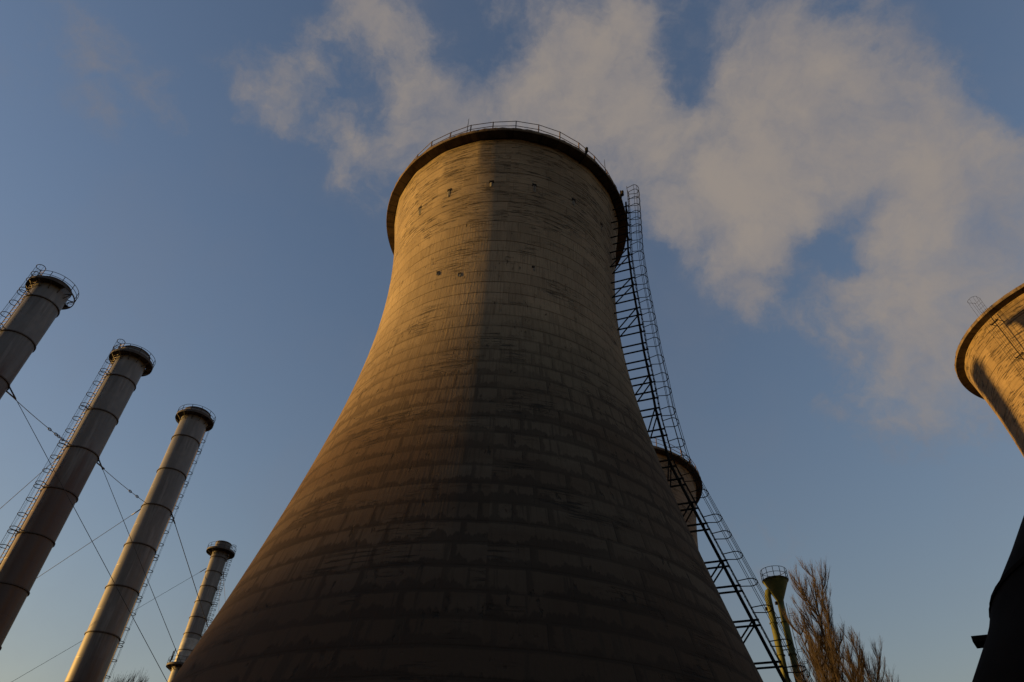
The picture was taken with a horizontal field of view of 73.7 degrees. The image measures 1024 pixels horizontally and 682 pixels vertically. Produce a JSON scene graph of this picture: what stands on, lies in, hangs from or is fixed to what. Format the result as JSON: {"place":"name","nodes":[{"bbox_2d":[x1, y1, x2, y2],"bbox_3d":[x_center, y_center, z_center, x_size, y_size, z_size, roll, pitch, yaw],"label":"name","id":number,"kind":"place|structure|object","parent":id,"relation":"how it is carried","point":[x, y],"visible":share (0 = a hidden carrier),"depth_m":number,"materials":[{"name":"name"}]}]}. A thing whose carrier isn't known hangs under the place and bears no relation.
{"place":"outdoors","nodes":[
{"label":"outdoors","id":0,"kind":"place"},
{"bbox_2d":[171,120,813,681],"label":"cooling tower","id":1,"kind":"structure","parent":0,"point":[483,492],"depth_m":23.54,"materials":[{"name":"concrete"}]},
{"bbox_2d":[0,0,1023,681],"label":"sky","id":2,"kind":"structure","parent":0,"point":[827,188],"materials":[{"name":"blue"}]},
{"bbox_2d":[760,565,811,681],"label":"water tower","id":3,"kind":"structure","parent":0,"point":[776,586],"depth_m":68.56,"materials":[{"name":"metal"}]},
{"bbox_2d":[954,283,1023,456],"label":"cooling tower","id":4,"kind":"structure","parent":0,"point":[989,362],"depth_m":48.87,"materials":[{"name":"concrete"}]},
{"label":"ground","id":5,"kind":"structure","parent":0,"visible":0},
{"bbox_2d":[0,264,78,398],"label":"chimney stack","id":6,"kind":"object","parent":5,"relation":"on","point":[32,317],"visible":1,"depth_m":47.88,"materials":[{"name":"metal"}]},
{"bbox_2d":[6,391,70,445],"bbox_3d":[-33.336,5.604,48.194,0.100,0.274,6.632,-6,-43,9],"label":"guy wire","id":7,"kind":"object","parent":6,"relation":"attached to","point":[11,395],"visible":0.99,"depth_m":48.67,"materials":[{"name":"metal"}]},
{"bbox_2d":[9,387,167,681],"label":"guy wire","id":8,"kind":"object","parent":6,"relation":"attached to","point":[84,527],"visible":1,"depth_m":43.75,"materials":[{"name":"metal"}]},
{"bbox_2d":[0,339,155,649],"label":"chimney stack","id":9,"kind":"object","parent":5,"relation":"on","point":[32,545],"visible":1,"depth_m":49.07,"materials":[{"name":"metal"}]},
{"bbox_2d":[0,454,61,508],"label":"guy wire","id":10,"kind":"object","parent":9,"relation":"attached to","point":[29,482],"visible":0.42,"depth_m":51.42,"materials":[{"name":"metal"}]},
{"bbox_2d":[97,462,146,503],"bbox_3d":[-31.053,11.450,54.411,0.100,0.250,6.344,-7,-43,11],"label":"guy wire","id":11,"kind":"object","parent":9,"relation":"attached to","point":[130,491],"visible":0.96,"depth_m":54.43,"materials":[{"name":"metal"}]},
{"bbox_2d":[98,460,181,664],"bbox_3d":[-21.386,23.329,45.630,23.401,29.005,0.100,19,-45,-17],"label":"guy wire","id":12,"kind":"object","parent":9,"relation":"attached to","point":[138,557],"visible":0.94,"depth_m":49.07,"materials":[{"name":"metal"}]},
{"bbox_2d":[113,668,148,681],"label":"bare tree","id":13,"kind":"object","parent":5,"relation":"on","point":[140,680],"visible":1,"depth_m":37.75,"materials":[{"name":"brown plant"}]},
{"bbox_2d":[64,404,215,681],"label":"chimney stack","id":14,"kind":"object","parent":5,"relation":"on","point":[99,646],"visible":1,"depth_m":54.35,"materials":[{"name":"metal"}]},
{"bbox_2d":[36,509,140,578],"bbox_3d":[-54.743,30.076,54.628,49.365,28.987,0.100,-13,-45,16],"label":"guy wire","id":15,"kind":"object","parent":14,"relation":"attached to","point":[87,544],"visible":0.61,"depth_m":56.90,"materials":[{"name":"metal"}]},
{"bbox_2d":[171,514,207,626],"bbox_3d":[-21.232,30.601,53.531,22.181,28.975,0.100,33,-50,-29],"label":"guy wire","id":16,"kind":"object","parent":14,"relation":"attached to","point":[189,568],"visible":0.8,"depth_m":56.77,"materials":[{"name":"metal"}]},
{"bbox_2d":[166,540,236,681],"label":"chimney stack","id":17,"kind":"object","parent":5,"relation":"on","point":[220,552],"visible":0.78,"depth_m":85.46,"materials":[{"name":"metal"}]},
{"bbox_2d":[12,568,206,681],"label":"guy wire","id":18,"kind":"object","parent":17,"relation":"attached to","point":[132,611],"visible":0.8,"depth_m":81.18,"materials":[{"name":"metal"}]},
{"bbox_2d":[653,438,702,547],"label":"cooling tower","id":19,"kind":"structure","parent":5,"relation":"on","point":[679,494],"depth_m":64.06,"materials":[{"name":"concrete"}]},
{"bbox_2d":[789,632,847,681],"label":"poplar tree","id":20,"kind":"object","parent":5,"relation":"on","point":[809,671],"visible":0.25,"depth_m":49.30,"materials":[{"name":"brown plant"}]},
{"bbox_2d":[779,556,893,681],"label":"poplar tree","id":21,"kind":"object","parent":5,"relation":"on","point":[828,647],"visible":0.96,"depth_m":44.34,"materials":[{"name":"brown plant"}]},
{"bbox_2d":[837,624,898,681],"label":"poplar tree","id":22,"kind":"object","parent":5,"relation":"on","point":[869,676],"visible":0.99,"depth_m":40.95,"materials":[{"name":"brown plant"}]},
{"bbox_2d":[971,516,1023,681],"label":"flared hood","id":23,"kind":"object","parent":5,"relation":"on","point":[1001,644],"visible":1,"depth_m":9.22,"materials":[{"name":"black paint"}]}
]}

